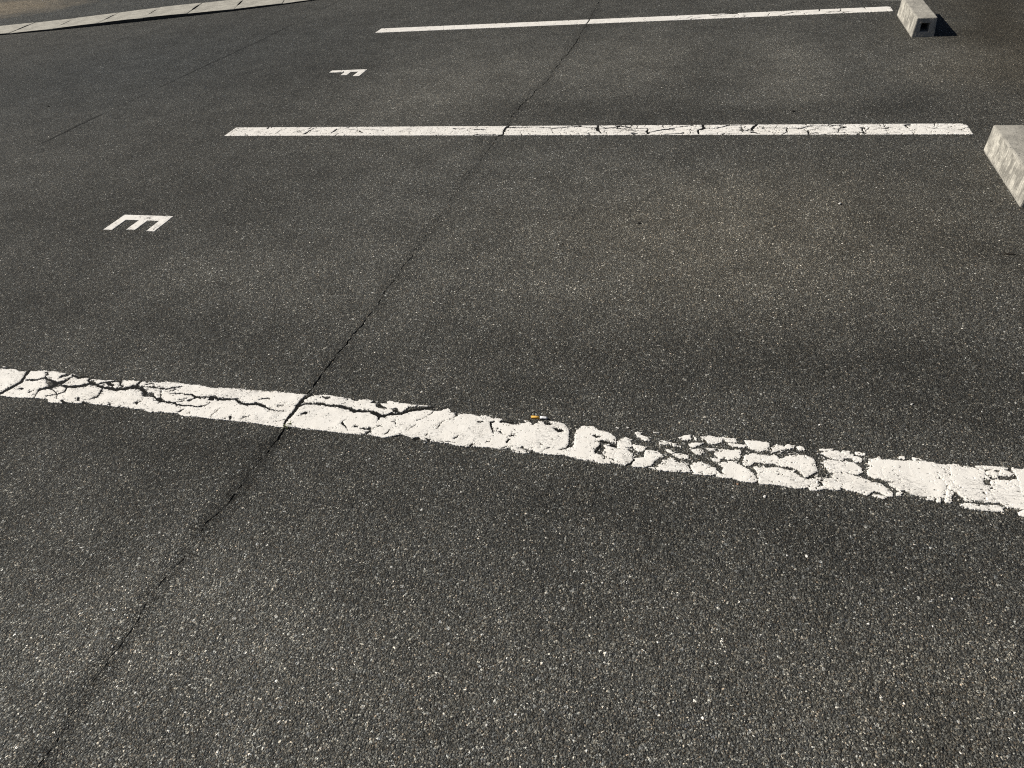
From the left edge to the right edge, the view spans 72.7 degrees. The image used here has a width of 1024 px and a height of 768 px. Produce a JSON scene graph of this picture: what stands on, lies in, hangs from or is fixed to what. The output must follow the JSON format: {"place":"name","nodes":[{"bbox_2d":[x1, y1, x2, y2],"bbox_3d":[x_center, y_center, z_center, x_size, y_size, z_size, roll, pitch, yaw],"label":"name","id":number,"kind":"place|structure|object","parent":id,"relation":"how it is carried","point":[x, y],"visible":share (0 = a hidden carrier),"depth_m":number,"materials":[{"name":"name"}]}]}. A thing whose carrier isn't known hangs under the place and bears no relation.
{"place":"outdoors","nodes":[
{"label":"outdoors","id":0,"kind":"place"},
{"bbox_2d":[0,0,223,25],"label":"road","id":1,"kind":"structure","parent":0,"point":[12,12],"depth_m":8.80,"materials":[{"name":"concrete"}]},
{"bbox_2d":[0,0,1023,767],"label":"parking lot","id":2,"kind":"structure","parent":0,"point":[316,598],"depth_m":2.26,"materials":[{"name":"black asphalt"}]},
{"bbox_2d":[103,215,172,231],"bbox_3d":[-1.899,-0.820,3.543,0.308,0.005,0.166,5,41,14],"label":"painted letter","id":3,"kind":"object","parent":2,"relation":"on","point":[143,219],"visible":1,"depth_m":3.55,"materials":[{"name":"paint"}]},
{"bbox_2d":[329,69,366,75],"bbox_3d":[-1.280,-2.394,5.358,0.303,0.005,0.167,5,41,14],"label":"painted letter","id":4,"kind":"object","parent":2,"relation":"on","point":[358,71],"visible":1,"depth_m":5.37,"materials":[{"name":"paint"}]},
{"bbox_2d":[0,366,1023,516],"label":"parking line","id":5,"kind":"object","parent":2,"relation":"on","point":[922,479],"visible":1,"depth_m":2.08,"materials":[{"name":"paint"}]},
{"bbox_2d":[531,416,547,418],"bbox_3d":[0.084,0.102,2.128,0.050,0.008,0.008,3,40,13],"label":"cigarette butt","id":6,"kind":"object","parent":2,"relation":"on","point":[540,417],"visible":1,"depth_m":2.12,"materials":[{"name":"paper"}]},
{"bbox_2d":[225,123,972,135],"bbox_3d":[0.231,-1.458,4.001,4.275,0.006,0.160,5,41,14],"label":"parking line","id":7,"kind":"object","parent":2,"relation":"on","point":[878,129],"visible":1,"depth_m":3.90,"materials":[{"name":"paint"}]},
{"bbox_2d":[376,6,892,32],"bbox_3d":[0.837,-3.044,5.832,4.267,0.006,0.152,5,41,14],"label":"parking line","id":8,"kind":"object","parent":2,"relation":"on","point":[663,18],"visible":1,"depth_m":5.76,"materials":[{"name":"paint"}]},
{"bbox_2d":[897,0,936,36],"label":"wheel stop","id":9,"kind":"object","parent":2,"relation":"on","point":[917,18],"visible":1,"depth_m":4.74,"materials":[{"name":"concrete"}]},
{"bbox_2d":[984,125,1023,206],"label":"wheel stop","id":10,"kind":"object","parent":2,"relation":"on","point":[1004,149],"visible":1,"depth_m":3.04,"materials":[{"name":"concrete"}]},
{"label":"ground","id":11,"kind":"structure","parent":0,"visible":0},
{"bbox_2d":[0,22,34,34],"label":"kerb stone","id":12,"kind":"object","parent":11,"relation":"on","point":[6,29],"visible":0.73,"depth_m":8.19,"materials":[{"name":"concrete"}]},
{"bbox_2d":[10,18,74,33],"bbox_3d":[-5.463,-4.155,8.135,0.546,0.069,0.524,-3,40,5],"label":"kerb stone","id":13,"kind":"object","parent":11,"relation":"on","point":[43,26],"visible":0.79,"depth_m":8.07,"materials":[{"name":"concrete"}]},
{"bbox_2d":[53,13,117,29],"bbox_3d":[-4.926,-4.189,8.088,0.536,0.080,0.533,-3,39,4],"label":"kerb stone","id":14,"kind":"object","parent":11,"relation":"on","point":[87,21],"visible":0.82,"depth_m":7.98,"materials":[{"name":"concrete"}]},
{"bbox_2d":[98,7,159,25],"bbox_3d":[-4.398,-4.227,8.053,0.526,0.084,0.542,-4,39,4],"label":"kerb stone","id":15,"kind":"object","parent":11,"relation":"on","point":[129,16],"visible":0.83,"depth_m":7.93,"materials":[{"name":"concrete"}]},
{"bbox_2d":[143,3,201,20],"bbox_3d":[-3.891,-4.266,8.022,0.506,0.088,0.556,-5,39,2],"label":"kerb stone","id":16,"kind":"object","parent":11,"relation":"on","point":[174,11],"visible":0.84,"depth_m":7.90,"materials":[{"name":"concrete"}]},
{"bbox_2d":[188,0,242,15],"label":"kerb stone","id":17,"kind":"object","parent":11,"relation":"on","point":[216,7],"visible":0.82,"depth_m":7.91,"materials":[{"name":"concrete"}]},
{"bbox_2d":[234,0,283,10],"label":"kerb stone","id":18,"kind":"object","parent":11,"relation":"on","point":[247,4],"visible":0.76,"depth_m":7.85,"materials":[{"name":"concrete"}]},
{"bbox_2d":[283,0,313,4],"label":"kerb stone","id":19,"kind":"object","parent":11,"relation":"on","point":[290,1],"visible":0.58,"depth_m":7.80,"materials":[{"name":"concrete"}]}
]}

